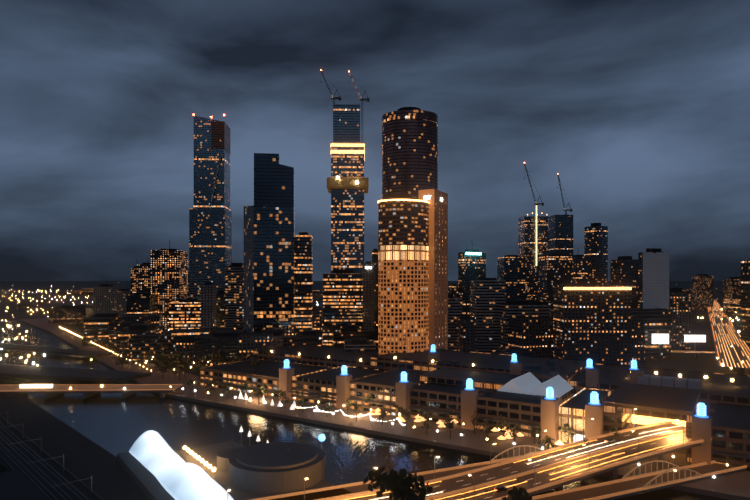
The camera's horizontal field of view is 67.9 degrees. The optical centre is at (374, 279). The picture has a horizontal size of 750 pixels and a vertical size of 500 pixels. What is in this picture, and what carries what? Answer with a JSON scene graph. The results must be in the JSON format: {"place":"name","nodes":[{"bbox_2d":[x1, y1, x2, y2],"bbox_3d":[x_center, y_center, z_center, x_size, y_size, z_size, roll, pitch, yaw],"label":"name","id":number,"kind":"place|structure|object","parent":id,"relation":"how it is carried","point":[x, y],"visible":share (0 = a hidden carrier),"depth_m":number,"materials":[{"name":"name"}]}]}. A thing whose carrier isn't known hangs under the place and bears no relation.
{"place":"outdoors","nodes":[
{"label":"outdoors","id":0,"kind":"place"},
{"bbox_2d":[0,394,149,499],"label":"bank","id":1,"kind":"structure","parent":0,"point":[86,457],"depth_m":259.53,"materials":[{"name":"stone"}]},
{"bbox_2d":[0,411,103,499],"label":"rail viaduct","id":2,"kind":"object","parent":1,"relation":"on","point":[47,475],"visible":0.98,"depth_m":215.28,"materials":[{"name":"concrete"}]},
{"bbox_2d":[117,424,351,499],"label":"aquarium","id":3,"kind":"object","parent":1,"relation":"on","point":[242,472],"visible":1,"depth_m":214.38,"materials":[{"name":"grey concrete"}]},
{"bbox_2d":[129,430,233,499],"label":"white canopy roof","id":4,"kind":"structure","parent":3,"relation":"attached to","point":[176,475],"depth_m":207.75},
{"bbox_2d":[0,321,728,499],"bbox_3d":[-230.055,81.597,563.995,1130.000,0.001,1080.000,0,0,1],"label":"river water","id":5,"kind":"structure","parent":0,"point":[114,424],"depth_m":307.39,"materials":[{"name":"liquid"}]},
{"bbox_2d":[0,281,749,453],"bbox_3d":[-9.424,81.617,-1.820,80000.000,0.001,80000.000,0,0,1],"label":"ground","id":6,"kind":"structure","parent":0,"point":[706,362],"depth_m":1526.44,"materials":[{"name":"grey"}]},
{"bbox_2d":[49,305,92,323],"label":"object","id":7,"kind":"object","parent":6,"relation":"on","point":[67,314],"visible":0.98,"depth_m":1020.47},
{"bbox_2d":[0,384,182,398],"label":"bridge","id":8,"kind":"structure","parent":6,"relation":"on","point":[49,390],"depth_m":388.55,"materials":[{"name":"brown"}]},
{"bbox_2d":[83,313,116,334],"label":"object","id":9,"kind":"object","parent":6,"relation":"on","point":[105,315],"visible":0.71,"depth_m":724.35,"materials":[{"name":"black"}]},
{"bbox_2d":[93,280,119,314],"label":"building","id":10,"kind":"structure","parent":6,"relation":"on","point":[102,298],"depth_m":912.39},
{"bbox_2d":[112,289,130,314],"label":"building","id":11,"kind":"structure","parent":6,"relation":"on","point":[119,301],"depth_m":916.15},
{"bbox_2d":[131,266,135,293],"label":"building","id":12,"kind":"structure","parent":6,"relation":"on","point":[133,281],"depth_m":837.93,"materials":[{"name":"black glass"}]},
{"bbox_2d":[116,318,161,352],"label":"building","id":13,"kind":"structure","parent":6,"relation":"on","point":[123,334],"depth_m":610.63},
{"bbox_2d":[127,293,156,313],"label":"building","id":14,"kind":"structure","parent":6,"relation":"on","point":[141,303],"depth_m":769.48,"materials":[{"name":"black glass"}]},
{"bbox_2d":[136,263,149,292],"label":"office","id":15,"kind":"structure","parent":6,"relation":"on","point":[142,277],"depth_m":828.09,"materials":[{"name":"black glass"}]},
{"bbox_2d":[154,317,173,333],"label":"building","id":16,"kind":"structure","parent":6,"relation":"on","point":[166,332],"depth_m":592.64,"materials":[{"name":"black"}]},
{"bbox_2d":[150,240,187,330],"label":"high-rise building","id":17,"kind":"structure","parent":6,"relation":"on","point":[168,275],"depth_m":808.45,"materials":[{"name":"black glass"}]},
{"bbox_2d":[169,299,200,330],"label":"office building","id":18,"kind":"structure","parent":6,"relation":"on","point":[185,313],"depth_m":646.44,"materials":[{"name":"black glass"}]},
{"bbox_2d":[201,282,215,328],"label":"building","id":19,"kind":"structure","parent":6,"relation":"on","point":[208,304],"depth_m":634.18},
{"bbox_2d":[189,208,231,300],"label":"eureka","id":20,"kind":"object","parent":6,"relation":"on","point":[210,244],"visible":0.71,"depth_m":731.50,"materials":[{"name":"blue glass"}]},
{"bbox_2d":[193,114,229,210],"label":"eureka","id":21,"kind":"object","parent":20,"relation":"on","point":[211,163],"visible":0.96,"depth_m":733.18,"materials":[{"name":"blue glass"}]},
{"bbox_2d":[194,330,245,369],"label":"office building","id":22,"kind":"structure","parent":6,"relation":"on","point":[224,342],"depth_m":505.91,"materials":[{"name":"black glass"}]},
{"bbox_2d":[216,290,224,327],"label":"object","id":23,"kind":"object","parent":6,"relation":"on","point":[220,309],"visible":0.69,"depth_m":704.06,"materials":[{"name":"black glass"}]},
{"bbox_2d":[225,263,243,327],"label":"building","id":24,"kind":"structure","parent":6,"relation":"on","point":[234,293],"depth_m":643.21,"materials":[{"name":"black glass"}]},
{"bbox_2d":[244,205,253,332],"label":"skyscraper","id":25,"kind":"structure","parent":6,"relation":"on","point":[248,269],"depth_m":551.35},
{"bbox_2d":[254,207,294,332],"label":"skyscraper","id":26,"kind":"structure","parent":6,"relation":"on","point":[274,266],"depth_m":544.39,"materials":[{"name":"black glass"}]},
{"bbox_2d":[254,164,294,209],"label":"skyscraper","id":27,"kind":"structure","parent":26,"relation":"on","point":[274,186],"depth_m":544.39,"materials":[{"name":"glass"}]},
{"bbox_2d":[254,153,280,165],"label":"skyscraper top","id":28,"kind":"object","parent":27,"relation":"on","point":[265,159],"visible":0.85,"depth_m":543.21,"materials":[{"name":"black glass"}]},
{"bbox_2d":[267,331,290,347],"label":"building","id":29,"kind":"structure","parent":6,"relation":"on","point":[277,338],"depth_m":524.07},
{"bbox_2d":[295,232,312,333],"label":"tower","id":30,"kind":"structure","parent":6,"relation":"on","point":[303,277],"depth_m":581.05,"materials":[{"name":"black glass"}]},
{"bbox_2d":[298,329,322,345],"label":"building","id":31,"kind":"structure","parent":6,"relation":"on","point":[319,335],"depth_m":551.27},
{"bbox_2d":[312,304,321,331],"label":"building","id":32,"kind":"structure","parent":6,"relation":"on","point":[316,318],"depth_m":601.85,"materials":[{"name":"black glass"}]},
{"bbox_2d":[0,300,670,499],"bbox_3d":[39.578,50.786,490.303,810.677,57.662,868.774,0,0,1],"label":"low-rise buildings","id":33,"kind":"structure","parent":6,"relation":"on","point":[530,336],"depth_m":542.56,"materials":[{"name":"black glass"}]},
{"bbox_2d":[323,269,362,346],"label":"office building","id":34,"kind":"structure","parent":6,"relation":"on","point":[342,299],"depth_m":620.20,"materials":[{"name":"black glass"}]},
{"bbox_2d":[331,189,363,273],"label":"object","id":35,"kind":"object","parent":6,"relation":"on","point":[347,228],"visible":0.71,"depth_m":680.07,"materials":[{"name":"blue glass"}]},
{"bbox_2d":[327,143,368,192],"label":"starburst","id":36,"kind":"object","parent":35,"relation":"on","point":[337,182],"visible":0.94,"depth_m":675.95,"materials":[{"name":"gold metal"}]},
{"bbox_2d":[331,142,363,177],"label":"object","id":37,"kind":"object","parent":36,"relation":"on","point":[347,165],"visible":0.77,"depth_m":680.07,"materials":[{"name":"black glass"}]},
{"bbox_2d":[333,104,359,141],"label":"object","id":38,"kind":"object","parent":37,"relation":"on","point":[346,122],"visible":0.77,"depth_m":680.90,"materials":[{"name":"blue glass"}]},
{"bbox_2d":[320,69,340,103],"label":"crane","id":39,"kind":"object","parent":38,"relation":"on","point":[334,98],"visible":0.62,"depth_m":683.30,"materials":[{"name":"silver metal"}]},
{"bbox_2d":[348,71,369,141],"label":"crane","id":40,"kind":"object","parent":37,"relation":"attached to","point":[367,99],"visible":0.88,"depth_m":681.48,"materials":[{"name":"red metal"}]},
{"bbox_2d":[344,337,375,351],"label":"building","id":41,"kind":"structure","parent":6,"relation":"on","point":[358,344],"depth_m":475.43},
{"bbox_2d":[362,261,373,330],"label":"high-rise building","id":42,"kind":"structure","parent":6,"relation":"on","point":[368,299],"depth_m":620.67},
{"bbox_2d":[17,288,722,308],"bbox_3d":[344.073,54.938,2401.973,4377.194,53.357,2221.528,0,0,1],"label":"skyline","id":43,"kind":"structure","parent":6,"relation":"on","point":[317,294],"depth_m":2266.84},
{"bbox_2d":[0,290,748,370],"bbox_3d":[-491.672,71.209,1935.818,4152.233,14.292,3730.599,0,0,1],"label":"street lights","id":44,"kind":"object","parent":6,"relation":"on","point":[33,363],"visible":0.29,"depth_m":684.58,"materials":[{"name":"yellow"}]},
{"bbox_2d":[372,249,377,329],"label":"building","id":45,"kind":"structure","parent":6,"relation":"on","point":[375,257],"depth_m":698.38,"materials":[{"name":"black glass"}]},
{"bbox_2d":[378,196,428,354],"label":"oval crown towers","id":46,"kind":"structure","parent":6,"relation":"on","point":[403,273],"depth_m":439.06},
{"bbox_2d":[382,107,437,199],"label":"skyscraper","id":47,"kind":"structure","parent":6,"relation":"on","point":[409,151],"depth_m":566.68,"materials":[{"name":"black glass"}]},
{"bbox_2d":[419,189,447,349],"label":"crown blade","id":48,"kind":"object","parent":6,"relation":"on","point":[438,267],"visible":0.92,"depth_m":458.42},
{"bbox_2d":[448,284,458,296],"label":"building","id":49,"kind":"structure","parent":6,"relation":"on","point":[453,289],"depth_m":695.90,"materials":[{"name":"black glass"}]},
{"bbox_2d":[448,293,462,350],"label":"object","id":50,"kind":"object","parent":6,"relation":"on","point":[455,307],"visible":0.33,"depth_m":557.28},
{"bbox_2d":[457,314,474,351],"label":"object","id":51,"kind":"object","parent":6,"relation":"on","point":[465,332],"visible":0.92,"depth_m":516.28,"materials":[{"name":"black glass"}]},
{"bbox_2d":[227,409,711,499],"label":"highway","id":52,"kind":"structure","parent":6,"relation":"on","point":[558,468],"depth_m":221.33,"materials":[{"name":"grey asphalt"}]},
{"bbox_2d":[458,249,485,306],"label":"office building","id":53,"kind":"structure","parent":6,"relation":"on","point":[471,267],"depth_m":701.15,"materials":[{"name":"black glass"}]},
{"bbox_2d":[466,252,481,254],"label":"illuminated sign","id":54,"kind":"object","parent":53,"relation":"attached to","point":[472,253],"visible":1,"depth_m":693.35,"materials":[{"name":"white"}]},
{"bbox_2d":[197,344,749,470],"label":"wharf buildings","id":55,"kind":"structure","parent":6,"relation":"on","point":[724,398],"depth_m":327.58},
{"bbox_2d":[227,345,749,400],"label":"warehouse roofs","id":56,"kind":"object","parent":55,"relation":"on","point":[529,383],"visible":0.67,"depth_m":310.98,"materials":[{"name":"grey metal"}]},
{"bbox_2d":[470,278,505,353],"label":"striped apts","id":57,"kind":"structure","parent":6,"relation":"on","point":[487,296],"depth_m":556.17,"materials":[{"name":"black glass"}]},
{"bbox_2d":[249,445,746,499],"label":"bridge spans","id":58,"kind":"object","parent":6,"relation":"on","point":[625,486],"visible":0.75,"depth_m":214.22,"materials":[{"name":"brown"}]},
{"bbox_2d":[497,255,525,301],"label":"office building","id":59,"kind":"structure","parent":6,"relation":"on","point":[511,270],"depth_m":754.54,"materials":[{"name":"black glass"}]},
{"bbox_2d":[499,300,550,354],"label":"office building","id":60,"kind":"structure","parent":6,"relation":"on","point":[523,308],"depth_m":536.34,"materials":[{"name":"black glass"}]},
{"bbox_2d":[518,216,547,299],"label":"skyscraper","id":61,"kind":"structure","parent":6,"relation":"on","point":[527,237],"depth_m":1042.02,"materials":[{"name":"black glass"}]},
{"bbox_2d":[524,162,543,215],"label":"crane","id":62,"kind":"object","parent":61,"relation":"on","point":[537,204],"visible":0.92,"depth_m":1042.44,"materials":[{"name":"grey metal"}]},
{"bbox_2d":[527,205,546,265],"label":"hoist lights","id":63,"kind":"object","parent":61,"relation":"attached to","point":[536,233],"visible":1,"depth_m":1038.09},
{"bbox_2d":[539,253,571,300],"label":"apts","id":64,"kind":"structure","parent":6,"relation":"on","point":[555,269],"depth_m":793.08,"materials":[{"name":"black glass"}]},
{"bbox_2d":[548,215,572,256],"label":"skyscraper","id":65,"kind":"structure","parent":6,"relation":"on","point":[560,233],"depth_m":1090.38,"materials":[{"name":"blue glass"}]},
{"bbox_2d":[557,173,571,214],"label":"crane","id":66,"kind":"object","parent":65,"relation":"on","point":[566,210],"visible":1,"depth_m":1090.59,"materials":[{"name":"silver metal"}]},
{"bbox_2d":[572,255,588,286],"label":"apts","id":67,"kind":"structure","parent":6,"relation":"on","point":[580,270],"depth_m":811.28,"materials":[{"name":"black glass"}]},
{"bbox_2d":[553,287,630,365],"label":"wide apartments","id":68,"kind":"structure","parent":6,"relation":"on","point":[594,326],"depth_m":473.35,"materials":[{"name":"black glass"}]},
{"bbox_2d":[563,287,631,289],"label":"rooftop light strip","id":69,"kind":"object","parent":68,"relation":"attached to","point":[597,288],"visible":1,"depth_m":471.58,"materials":[{"name":"yellow"}]},
{"bbox_2d":[610,256,637,306],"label":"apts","id":70,"kind":"structure","parent":6,"relation":"on","point":[623,271],"depth_m":691.13,"materials":[{"name":"black glass"}]},
{"bbox_2d":[638,248,668,308],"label":"building","id":71,"kind":"structure","parent":6,"relation":"on","point":[653,278],"depth_m":593.85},
{"bbox_2d":[652,334,705,361],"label":"billboards","id":72,"kind":"object","parent":6,"relation":"on","point":[659,339],"visible":1,"depth_m":551.42,"materials":[{"name":"white"}]},
{"bbox_2d":[669,288,691,350],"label":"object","id":73,"kind":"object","parent":6,"relation":"on","point":[680,303],"visible":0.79,"depth_m":629.33,"materials":[{"name":"black glass"}]},
{"bbox_2d":[692,274,712,310],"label":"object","id":74,"kind":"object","parent":6,"relation":"on","point":[702,292],"visible":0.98,"depth_m":1476.32,"materials":[{"name":"brown glass"}]},
{"bbox_2d":[671,300,749,367],"bbox_3d":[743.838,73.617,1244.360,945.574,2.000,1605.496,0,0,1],"label":"freeway deck","id":75,"kind":"structure","parent":6,"relation":"on","point":[726,335],"depth_m":633.93,"materials":[{"name":"grey asphalt"}]},
{"bbox_2d":[696,353,743,374],"bbox_3d":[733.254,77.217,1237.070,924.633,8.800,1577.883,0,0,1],"label":"freeway piers","id":76,"kind":"structure","parent":6,"relation":"on","point":[739,370],"depth_m":460.91,"materials":[{"name":"concrete"}]},
{"bbox_2d":[723,277,740,314],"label":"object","id":77,"kind":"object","parent":6,"relation":"on","point":[731,295],"visible":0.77,"depth_m":1277.47,"materials":[{"name":"black glass"}]},
{"bbox_2d":[741,258,749,347],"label":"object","id":78,"kind":"object","parent":6,"relation":"on","point":[745,301],"visible":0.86,"depth_m":657.95,"materials":[{"name":"black glass"}]},
{"bbox_2d":[0,0,749,280],"label":"sky","id":79,"kind":"structure","parent":0,"point":[640,109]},
{"bbox_2d":[20,318,749,499],"bbox_3d":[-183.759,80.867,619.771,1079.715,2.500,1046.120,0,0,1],"label":"quay","id":80,"kind":"structure","parent":0,"point":[734,486],"depth_m":310.43,"materials":[{"name":"concrete"}]},
{"bbox_2d":[0,343,150,381],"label":"road","id":81,"kind":"structure","parent":80,"relation":"on","point":[7,370],"depth_m":461.73,"materials":[{"name":"grey asphalt"}]},
{"bbox_2d":[71,321,260,380],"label":"trees","id":82,"kind":"object","parent":80,"relation":"on","point":[218,358],"visible":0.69,"depth_m":481.39,"materials":[{"name":"green plant"}]},
{"bbox_2d":[185,375,620,448],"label":"trees","id":83,"kind":"object","parent":80,"relation":"on","point":[548,442],"visible":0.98,"depth_m":301.60,"materials":[{"name":"green plant"}]},
{"bbox_2d":[170,382,727,477],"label":"promenade lights","id":84,"kind":"object","parent":80,"relation":"on","point":[441,423],"visible":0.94,"depth_m":304.35,"materials":[{"name":"white"}]},
{"bbox_2d":[279,344,710,464],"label":"lit towers","id":85,"kind":"structure","parent":80,"relation":"on","point":[701,424],"depth_m":296.28,"materials":[{"name":"stone"}]},
{"bbox_2d":[363,467,531,499],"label":"trees","id":86,"kind":"object","parent":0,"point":[401,486],"visible":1,"depth_m":152.65,"materials":[{"name":"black plant"}]},
{"bbox_2d":[584,223,607,286],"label":"skyscraper","id":87,"kind":"structure","parent":0,"point":[596,243],"depth_m":841.68,"materials":[{"name":"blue glass"}]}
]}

